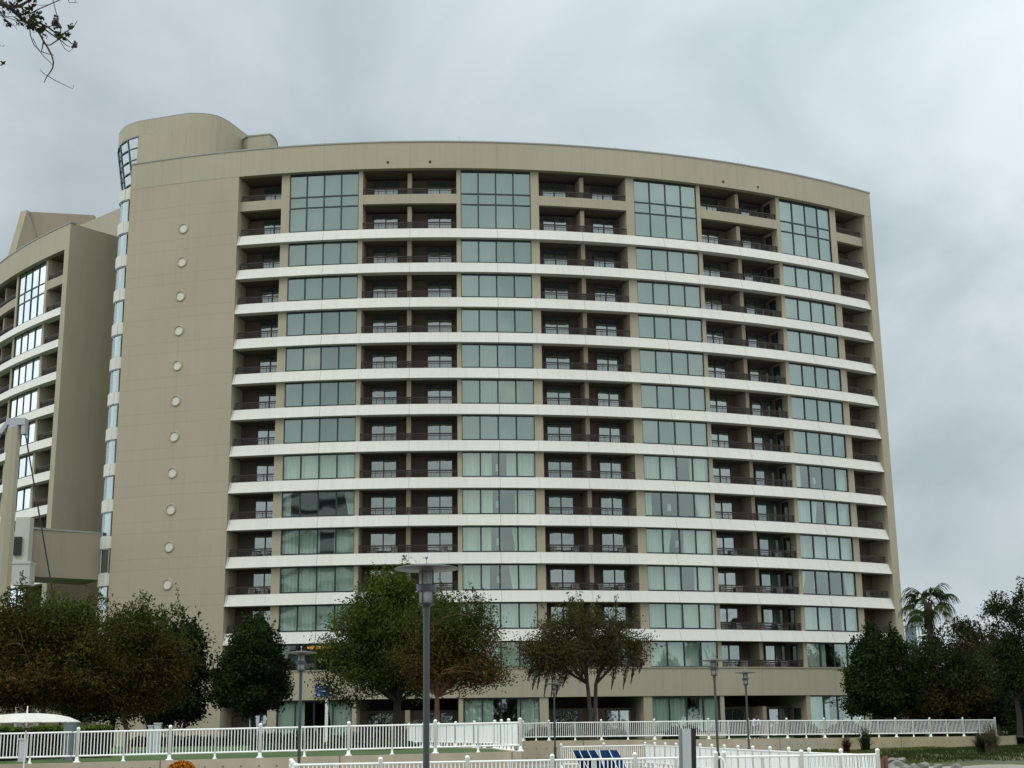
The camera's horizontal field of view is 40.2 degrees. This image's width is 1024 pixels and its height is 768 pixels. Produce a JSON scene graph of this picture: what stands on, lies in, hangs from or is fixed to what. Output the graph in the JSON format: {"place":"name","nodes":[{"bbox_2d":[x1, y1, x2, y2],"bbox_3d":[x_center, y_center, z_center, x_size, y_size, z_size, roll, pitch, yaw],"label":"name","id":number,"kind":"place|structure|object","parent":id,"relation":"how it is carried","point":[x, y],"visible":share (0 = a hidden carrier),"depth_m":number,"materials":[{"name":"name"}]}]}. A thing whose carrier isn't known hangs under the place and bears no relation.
{"place":"outdoors","nodes":[
{"label":"outdoors","id":0,"kind":"place"},
{"bbox_2d":[0,731,1007,763],"bbox_3d":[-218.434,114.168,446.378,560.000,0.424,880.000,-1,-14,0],"label":"terrace lawn","id":1,"kind":"structure","parent":0,"point":[264,755],"depth_m":54.71,"materials":[{"name":"green plant"}]},
{"bbox_2d":[0,418,52,725],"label":"bridge pylon","id":2,"kind":"object","parent":1,"relation":"on","point":[15,428],"visible":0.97,"depth_m":98.87,"materials":[{"name":"beige paint"}]},
{"bbox_2d":[0,723,113,760],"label":"clipped hedge","id":3,"kind":"object","parent":1,"relation":"on","point":[53,728],"visible":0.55,"depth_m":51.21,"materials":[{"name":"green plant"}]},
{"bbox_2d":[0,208,119,726],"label":"hotel wing","id":4,"kind":"structure","parent":1,"relation":"on","point":[57,280],"depth_m":124.63,"materials":[{"name":"beige concrete"}]},
{"bbox_2d":[9,388,37,417],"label":"window","id":5,"kind":"structure","parent":4,"relation":"in","point":[24,403],"depth_m":126.60,"materials":[{"name":"clear glass"}]},
{"bbox_2d":[16,486,30,511],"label":"window","id":6,"kind":"structure","parent":4,"relation":"in","point":[23,495],"depth_m":123.58,"materials":[{"name":"glass"}]},
{"bbox_2d":[11,356,39,388],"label":"window","id":7,"kind":"structure","parent":4,"relation":"in","point":[27,371],"depth_m":127.31,"materials":[{"name":"glass"}]},
{"bbox_2d":[18,453,32,478],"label":"window","id":8,"kind":"structure","parent":4,"relation":"in","point":[24,470],"depth_m":124.35,"materials":[{"name":"glass"}]},
{"bbox_2d":[14,325,41,356],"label":"window","id":9,"kind":"structure","parent":4,"relation":"in","point":[31,339],"depth_m":128.03,"materials":[{"name":"glass"}]},
{"bbox_2d":[16,262,45,326],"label":"window","id":10,"kind":"structure","parent":4,"relation":"in","point":[31,283],"depth_m":129.16,"materials":[{"name":"glass"}]},
{"bbox_2d":[0,570,139,724],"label":"crape myrtle","id":11,"kind":"object","parent":1,"relation":"on","point":[48,659],"visible":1,"depth_m":64.04,"materials":[{"name":"green plant"}]},
{"bbox_2d":[62,720,78,760],"bbox_3d":[-15.376,12.376,48.654,0.436,1.368,0.361,-1,-14,0],"label":"utility cabinet","id":12,"kind":"object","parent":1,"relation":"on","point":[70,726],"visible":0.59,"depth_m":48.51,"materials":[{"name":"grey metal"}]},
{"bbox_2d":[52,656,139,746],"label":"dark tree","id":13,"kind":"object","parent":1,"relation":"on","point":[105,717],"visible":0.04,"depth_m":87.00,"materials":[{"name":"green plant"}]},
{"bbox_2d":[68,583,210,751],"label":"crape myrtle","id":14,"kind":"object","parent":1,"relation":"on","point":[158,661],"visible":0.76,"depth_m":67.82,"materials":[{"name":"green plant"}]},
{"bbox_2d":[129,606,220,745],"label":"dark tree","id":15,"kind":"object","parent":1,"relation":"on","point":[185,714],"visible":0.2,"depth_m":85.45,"materials":[{"name":"green plant"}]},
{"bbox_2d":[203,607,295,745],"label":"cone shaped tree","id":16,"kind":"object","parent":1,"relation":"on","point":[250,679],"visible":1,"depth_m":83.29,"materials":[{"name":"green plant"}]},
{"bbox_2d":[131,730,403,746],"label":"ground cover","id":17,"kind":"object","parent":1,"relation":"on","point":[311,737],"visible":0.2,"depth_m":86.63,"materials":[{"name":"green plant"}]},
{"bbox_2d":[248,737,419,750],"bbox_3d":[-8.175,16.466,63.864,7.734,0.680,4.769,-1,-14,0],"label":"ground cover","id":18,"kind":"object","parent":1,"relation":"on","point":[358,742],"visible":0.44,"depth_m":62.19,"materials":[{"name":"green plant"}]},
{"bbox_2d":[295,555,464,740],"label":"green tree","id":19,"kind":"object","parent":1,"relation":"on","point":[369,635],"visible":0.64,"depth_m":77.86,"materials":[{"name":"green plant"}]},
{"bbox_2d":[387,578,525,722],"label":"crape myrtle","id":20,"kind":"object","parent":1,"relation":"on","point":[452,659],"visible":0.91,"depth_m":70.25,"materials":[{"name":"green plant"}]},
{"bbox_2d":[96,113,909,746],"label":"hotel tower","id":21,"kind":"structure","parent":1,"relation":"on","point":[332,365],"depth_m":114.18,"materials":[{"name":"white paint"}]},
{"bbox_2d":[11,517,101,586],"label":"covered footbridge","id":22,"kind":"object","parent":21,"relation":"attached to","point":[74,557],"visible":0.88,"depth_m":111.08,"materials":[{"name":"beige paint"}]},
{"bbox_2d":[117,136,138,190],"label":"raked window","id":23,"kind":"structure","parent":21,"relation":"in","point":[127,151],"depth_m":122.20,"materials":[{"name":"clear glass"}]},
{"bbox_2d":[276,700,351,736],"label":"window","id":24,"kind":"structure","parent":21,"relation":"in","point":[289,718],"depth_m":106.01,"materials":[{"name":"clear glass"}]},
{"bbox_2d":[279,604,351,631],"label":"window","id":25,"kind":"structure","parent":21,"relation":"in","point":[294,618],"depth_m":107.84,"materials":[{"name":"green glass"}]},
{"bbox_2d":[280,566,353,593],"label":"window","id":26,"kind":"structure","parent":21,"relation":"in","point":[315,579],"depth_m":108.47,"materials":[{"name":"green glass"}]},
{"bbox_2d":[281,528,353,555],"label":"window","id":27,"kind":"structure","parent":21,"relation":"in","point":[295,541],"depth_m":109.19,"materials":[{"name":"green glass"}]},
{"bbox_2d":[282,453,354,480],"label":"window","id":28,"kind":"structure","parent":21,"relation":"in","point":[340,465],"depth_m":110.61,"materials":[{"name":"green glass"}]},
{"bbox_2d":[282,490,354,517],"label":"window","id":29,"kind":"structure","parent":21,"relation":"in","point":[349,494],"depth_m":109.78,"materials":[{"name":"green glass"}]},
{"bbox_2d":[283,416,355,443],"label":"window","id":30,"kind":"structure","parent":21,"relation":"in","point":[325,429],"depth_m":111.31,"materials":[{"name":"green glass"}]},
{"bbox_2d":[284,380,355,407],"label":"window","id":31,"kind":"structure","parent":21,"relation":"in","point":[324,393],"depth_m":112.02,"materials":[{"name":"green glass"}]},
{"bbox_2d":[285,345,356,371],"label":"window","id":32,"kind":"structure","parent":21,"relation":"in","point":[337,357],"depth_m":112.74,"materials":[{"name":"green glass"}]},
{"bbox_2d":[286,310,356,335],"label":"window","id":33,"kind":"structure","parent":21,"relation":"in","point":[333,321],"depth_m":113.45,"materials":[{"name":"green glass"}]},
{"bbox_2d":[287,275,357,301],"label":"window","id":34,"kind":"structure","parent":21,"relation":"in","point":[341,286],"depth_m":114.15,"materials":[{"name":"green glass"}]},
{"bbox_2d":[288,241,357,266],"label":"window","id":35,"kind":"structure","parent":21,"relation":"in","point":[335,252],"depth_m":114.85,"materials":[{"name":"green glass"}]},
{"bbox_2d":[289,172,358,232],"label":"window","id":36,"kind":"structure","parent":21,"relation":"in","point":[327,201],"depth_m":115.92,"materials":[{"name":"glass"}]},
{"bbox_2d":[461,171,530,229],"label":"window","id":37,"kind":"structure","parent":21,"relation":"in","point":[489,199],"depth_m":115.98,"materials":[{"name":"glass"}]},
{"bbox_2d":[461,239,531,263],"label":"window","id":38,"kind":"structure","parent":21,"relation":"in","point":[472,250],"depth_m":114.90,"materials":[{"name":"glass"}]},
{"bbox_2d":[461,274,531,297],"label":"window","id":39,"kind":"structure","parent":21,"relation":"in","point":[472,285],"depth_m":114.21,"materials":[{"name":"glass"}]},
{"bbox_2d":[461,308,532,332],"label":"window","id":40,"kind":"structure","parent":21,"relation":"in","point":[472,319],"depth_m":113.48,"materials":[{"name":"glass"}]},
{"bbox_2d":[461,343,533,368],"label":"window","id":41,"kind":"structure","parent":21,"relation":"in","point":[473,355],"depth_m":112.79,"materials":[{"name":"glass"}]},
{"bbox_2d":[462,379,533,403],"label":"window","id":42,"kind":"structure","parent":21,"relation":"in","point":[474,391],"depth_m":112.08,"materials":[{"name":"clear glass"}]},
{"bbox_2d":[462,415,534,440],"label":"window","id":43,"kind":"structure","parent":21,"relation":"in","point":[474,427],"depth_m":111.37,"materials":[{"name":"clear glass"}]},
{"bbox_2d":[462,452,534,476],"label":"window","id":44,"kind":"structure","parent":21,"relation":"in","point":[474,464],"depth_m":110.66,"materials":[{"name":"green glass"}]},
{"bbox_2d":[462,489,535,513],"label":"window","id":45,"kind":"structure","parent":21,"relation":"in","point":[474,501],"depth_m":109.91,"materials":[{"name":"green glass"}]},
{"bbox_2d":[462,526,536,551],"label":"window","id":46,"kind":"structure","parent":21,"relation":"in","point":[474,538],"depth_m":109.19,"materials":[{"name":"green glass"}]},
{"bbox_2d":[462,564,536,590],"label":"window","id":47,"kind":"structure","parent":21,"relation":"in","point":[523,576],"depth_m":108.52,"materials":[{"name":"green glass"}]},
{"bbox_2d":[463,602,537,628],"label":"window","id":48,"kind":"structure","parent":21,"relation":"in","point":[517,613],"depth_m":107.94,"materials":[{"name":"green glass"}]},
{"bbox_2d":[465,641,535,667],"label":"window","id":49,"kind":"structure","parent":21,"relation":"in","point":[513,655],"depth_m":107.18,"materials":[{"name":"green glass"}]},
{"bbox_2d":[463,697,539,734],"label":"window","id":50,"kind":"structure","parent":21,"relation":"in","point":[479,711],"depth_m":106.11,"materials":[{"name":"green glass"}]},
{"bbox_2d":[633,179,697,241],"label":"window","id":51,"kind":"structure","parent":21,"relation":"in","point":[661,210],"depth_m":118.81,"materials":[{"name":"glass"}]},
{"bbox_2d":[636,247,698,274],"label":"window","id":52,"kind":"structure","parent":21,"relation":"in","point":[652,259],"depth_m":117.74,"materials":[{"name":"green glass"}]},
{"bbox_2d":[637,280,700,307],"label":"window","id":53,"kind":"structure","parent":21,"relation":"in","point":[648,292],"depth_m":117.03,"materials":[{"name":"green glass"}]},
{"bbox_2d":[638,314,702,341],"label":"window","id":54,"kind":"structure","parent":21,"relation":"in","point":[650,326],"depth_m":116.32,"materials":[{"name":"green glass"}]},
{"bbox_2d":[639,349,703,376],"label":"window","id":55,"kind":"structure","parent":21,"relation":"in","point":[651,361],"depth_m":115.61,"materials":[{"name":"green glass"}]},
{"bbox_2d":[641,384,705,411],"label":"window","id":56,"kind":"structure","parent":21,"relation":"in","point":[654,396],"depth_m":114.90,"materials":[{"name":"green glass"}]},
{"bbox_2d":[642,419,707,446],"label":"window","id":57,"kind":"structure","parent":21,"relation":"in","point":[666,432],"depth_m":114.21,"materials":[{"name":"glass"}]},
{"bbox_2d":[643,455,708,481],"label":"window","id":58,"kind":"structure","parent":21,"relation":"in","point":[656,467],"depth_m":113.34,"materials":[{"name":"glass"}]},
{"bbox_2d":[645,491,710,518],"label":"window","id":59,"kind":"structure","parent":21,"relation":"in","point":[700,499],"depth_m":112.85,"materials":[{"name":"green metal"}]},
{"bbox_2d":[646,528,712,554],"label":"window","id":60,"kind":"structure","parent":21,"relation":"in","point":[695,541],"depth_m":112.05,"materials":[{"name":"glass"}]},
{"bbox_2d":[647,565,714,591],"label":"window","id":61,"kind":"structure","parent":21,"relation":"in","point":[660,577],"depth_m":111.22,"materials":[{"name":"glass"}]},
{"bbox_2d":[649,603,715,628],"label":"window","id":62,"kind":"structure","parent":21,"relation":"in","point":[661,615],"depth_m":110.66,"materials":[{"name":"glass"}]},
{"bbox_2d":[650,641,717,666],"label":"window","id":63,"kind":"structure","parent":21,"relation":"in","point":[672,653],"depth_m":109.94,"materials":[{"name":"green"}]},
{"bbox_2d":[652,696,720,732],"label":"window","id":64,"kind":"structure","parent":21,"relation":"in","point":[665,708],"depth_m":108.76,"materials":[{"name":"green"}]},
{"bbox_2d":[779,199,831,261],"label":"window","id":65,"kind":"structure","parent":21,"relation":"in","point":[804,229],"depth_m":124.15,"materials":[{"name":"green glass"}]},
{"bbox_2d":[783,264,834,293],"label":"window","id":66,"kind":"structure","parent":21,"relation":"in","point":[794,276],"depth_m":123.03,"materials":[{"name":"green"}]},
{"bbox_2d":[785,296,836,325],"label":"window","id":67,"kind":"structure","parent":21,"relation":"in","point":[796,309],"depth_m":122.34,"materials":[{"name":"green"}]},
{"bbox_2d":[787,329,838,358],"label":"window","id":68,"kind":"structure","parent":21,"relation":"in","point":[803,342],"depth_m":121.63,"materials":[{"name":"green"}]},
{"bbox_2d":[789,362,841,391],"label":"window","id":69,"kind":"structure","parent":21,"relation":"in","point":[805,375],"depth_m":120.92,"materials":[{"name":"clear glass"}]},
{"bbox_2d":[791,396,843,424],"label":"window","id":70,"kind":"structure","parent":21,"relation":"in","point":[803,408],"depth_m":120.21,"materials":[{"name":"glass"}]},
{"bbox_2d":[793,430,845,457],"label":"window","id":71,"kind":"structure","parent":21,"relation":"in","point":[805,442],"depth_m":119.51,"materials":[{"name":"glass"}]},
{"bbox_2d":[795,464,848,491],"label":"window","id":72,"kind":"structure","parent":21,"relation":"in","point":[839,477],"depth_m":119.15,"materials":[{"name":"glass"}]},
{"bbox_2d":[798,499,850,526],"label":"window","id":73,"kind":"structure","parent":21,"relation":"in","point":[836,511],"depth_m":118.21,"materials":[{"name":"glass"}]},
{"bbox_2d":[800,534,853,561],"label":"window","id":74,"kind":"structure","parent":21,"relation":"in","point":[823,547],"depth_m":117.37,"materials":[{"name":"glass"}]},
{"bbox_2d":[802,570,855,596],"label":"window","id":75,"kind":"structure","parent":21,"relation":"in","point":[847,576],"depth_m":117.14,"materials":[{"name":"grey glass"}]},
{"bbox_2d":[804,606,858,631],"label":"window","id":76,"kind":"structure","parent":21,"relation":"in","point":[817,618],"depth_m":115.81,"materials":[{"name":"glass"}]},
{"bbox_2d":[807,642,859,667],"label":"window","id":77,"kind":"structure","parent":21,"relation":"in","point":[816,655],"depth_m":114.79,"materials":[{"name":"glass"}]},
{"bbox_2d":[810,695,865,729],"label":"window","id":78,"kind":"structure","parent":21,"relation":"in","point":[819,703],"depth_m":113.59,"materials":[{"name":"glass"}]},
{"bbox_2d":[508,589,662,739],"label":"mossy tree","id":79,"kind":"object","parent":1,"relation":"on","point":[585,647],"visible":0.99,"depth_m":85.73,"materials":[{"name":"green plant"}]},
{"bbox_2d":[826,719,867,737],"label":"shrub","id":80,"kind":"object","parent":1,"relation":"on","point":[841,735],"visible":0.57,"depth_m":93.64,"materials":[{"name":"green plant"}]},
{"bbox_2d":[835,617,931,736],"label":"dark tree","id":81,"kind":"object","parent":1,"relation":"on","point":[874,683],"visible":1,"depth_m":92.11,"materials":[{"name":"green plant"}]},
{"bbox_2d":[904,623,927,730],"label":"distant tower","id":82,"kind":"structure","parent":1,"relation":"on","point":[918,632],"depth_m":167.01,"materials":[{"name":"grey glass"}]},
{"bbox_2d":[897,583,960,735],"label":"fan palm","id":83,"kind":"object","parent":1,"relation":"on","point":[929,612],"visible":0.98,"depth_m":104.53,"materials":[{"name":"green plant"}]},
{"bbox_2d":[898,656,991,735],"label":"dark tree","id":84,"kind":"object","parent":1,"relation":"on","point":[926,725],"visible":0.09,"depth_m":100.13,"materials":[{"name":"green plant"}]},
{"bbox_2d":[898,613,999,736],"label":"mixed tree","id":85,"kind":"object","parent":1,"relation":"on","point":[954,687],"visible":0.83,"depth_m":96.77,"materials":[{"name":"green plant"}]},
{"bbox_2d":[935,651,1010,735],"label":"leafy bush","id":86,"kind":"object","parent":1,"relation":"on","point":[997,715],"visible":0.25,"depth_m":97.11,"materials":[{"name":"green plant"}]},
{"bbox_2d":[939,615,1010,666],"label":"mixed tree","id":87,"kind":"object","parent":1,"relation":"on","point":[978,635],"visible":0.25,"depth_m":109.81,"materials":[{"name":"green plant"}]},
{"bbox_2d":[0,0,1023,663],"label":"sky","id":88,"kind":"structure","parent":0,"point":[917,106],"materials":[{"name":"grey"}]},
{"bbox_2d":[678,728,695,767],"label":"information pillar","id":89,"kind":"structure","parent":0,"point":[687,748],"depth_m":21.27,"materials":[{"name":"grey metal"}]},
{"bbox_2d":[521,763,1023,767],"bbox_3d":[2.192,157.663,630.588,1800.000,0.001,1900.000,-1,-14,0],"label":"ground","id":90,"kind":"structure","parent":0,"point":[972,766],"depth_m":71.07,"materials":[{"name":"beige concrete"}]},
{"bbox_2d":[0,0,77,88],"bbox_3d":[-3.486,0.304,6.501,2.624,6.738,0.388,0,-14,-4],"label":"overhanging tree","id":91,"kind":"object","parent":90,"relation":"on","point":[30,23],"visible":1,"depth_m":7.15,"materials":[{"name":"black plant"}]},
{"bbox_2d":[0,706,79,767],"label":"patio umbrella","id":92,"kind":"object","parent":90,"relation":"on","point":[26,718],"visible":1,"depth_m":39.72,"materials":[{"name":"beige fabric"}]},
{"bbox_2d":[0,746,520,767],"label":"retaining wall","id":93,"kind":"structure","parent":90,"relation":"on","point":[278,762],"depth_m":49.53,"materials":[{"name":"beige concrete"}]},
{"bbox_2d":[0,718,523,763],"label":"picket fence","id":94,"kind":"object","parent":93,"relation":"on","point":[349,726],"visible":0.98,"depth_m":49.52,"materials":[{"name":"white metal"}]},
{"bbox_2d":[408,718,516,750],"bbox_3d":[-2.115,15.879,63.479,1.355,1.196,25.369,3,-14,-13],"label":"picket fence","id":95,"kind":"object","parent":93,"relation":"on","point":[473,737],"visible":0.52,"depth_m":63.41,"materials":[{"name":"white metal"}]},
{"bbox_2d":[286,646,315,767],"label":"lamp post","id":96,"kind":"object","parent":90,"relation":"on","point":[301,662],"visible":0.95,"depth_m":41.99,"materials":[{"name":"grey metal"}]},
{"bbox_2d":[395,555,457,767],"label":"lamp post","id":97,"kind":"object","parent":90,"relation":"on","point":[426,587],"visible":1,"depth_m":20.47,"materials":[{"name":"grey metal"}]},
{"bbox_2d":[289,751,717,767],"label":"picket fence","id":98,"kind":"object","parent":90,"relation":"on","point":[467,761],"visible":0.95,"depth_m":39.32,"materials":[{"name":"white paint"}]},
{"bbox_2d":[440,738,834,762],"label":"retaining wall","id":99,"kind":"structure","parent":90,"relation":"on","point":[538,749],"depth_m":82.60,"materials":[{"name":"beige concrete"}]},
{"bbox_2d":[522,717,996,740],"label":"picket fence","id":100,"kind":"object","parent":99,"relation":"on","point":[896,728],"visible":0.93,"depth_m":83.53,"materials":[{"name":"white metal"}]},
{"bbox_2d":[701,655,726,767],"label":"lamp post","id":101,"kind":"object","parent":90,"relation":"on","point":[713,667],"visible":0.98,"depth_m":50.49,"materials":[{"name":"grey metal"}]},
{"bbox_2d":[560,742,875,767],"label":"picket fence","id":102,"kind":"object","parent":90,"relation":"on","point":[655,750],"visible":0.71,"depth_m":55.92,"materials":[{"name":"white paint"}]},
{"bbox_2d":[722,748,880,767],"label":"picket fence","id":103,"kind":"object","parent":90,"relation":"on","point":[801,756],"visible":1,"depth_m":40.73,"materials":[{"name":"white paint"}]},
{"bbox_2d":[835,735,1018,749],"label":"retaining wall","id":104,"kind":"structure","parent":90,"relation":"on","point":[902,742],"depth_m":87.80,"materials":[{"name":"concrete"}]},
{"bbox_2d":[791,744,1023,767],"bbox_3d":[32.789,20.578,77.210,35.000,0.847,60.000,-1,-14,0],"label":"grass bank","id":105,"kind":"structure","parent":0,"point":[1014,761],"depth_m":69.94,"materials":[{"name":"green plant"}]},
{"bbox_2d":[978,722,1005,752],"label":"ornamental grass","id":106,"kind":"object","parent":105,"relation":"on","point":[990,740],"depth_m":77.23,"materials":[{"name":"green plant"}]},
{"bbox_2d":[973,576,1023,736],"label":"tall sparse tree","id":107,"kind":"object","parent":105,"relation":"on","point":[1010,673],"visible":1,"depth_m":90.05,"materials":[{"name":"green plant"}]},
{"bbox_2d":[994,692,1023,744],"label":"leafy bush","id":108,"kind":"object","parent":105,"relation":"on","point":[1011,719],"visible":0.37,"depth_m":93.98,"materials":[{"name":"green plant"}]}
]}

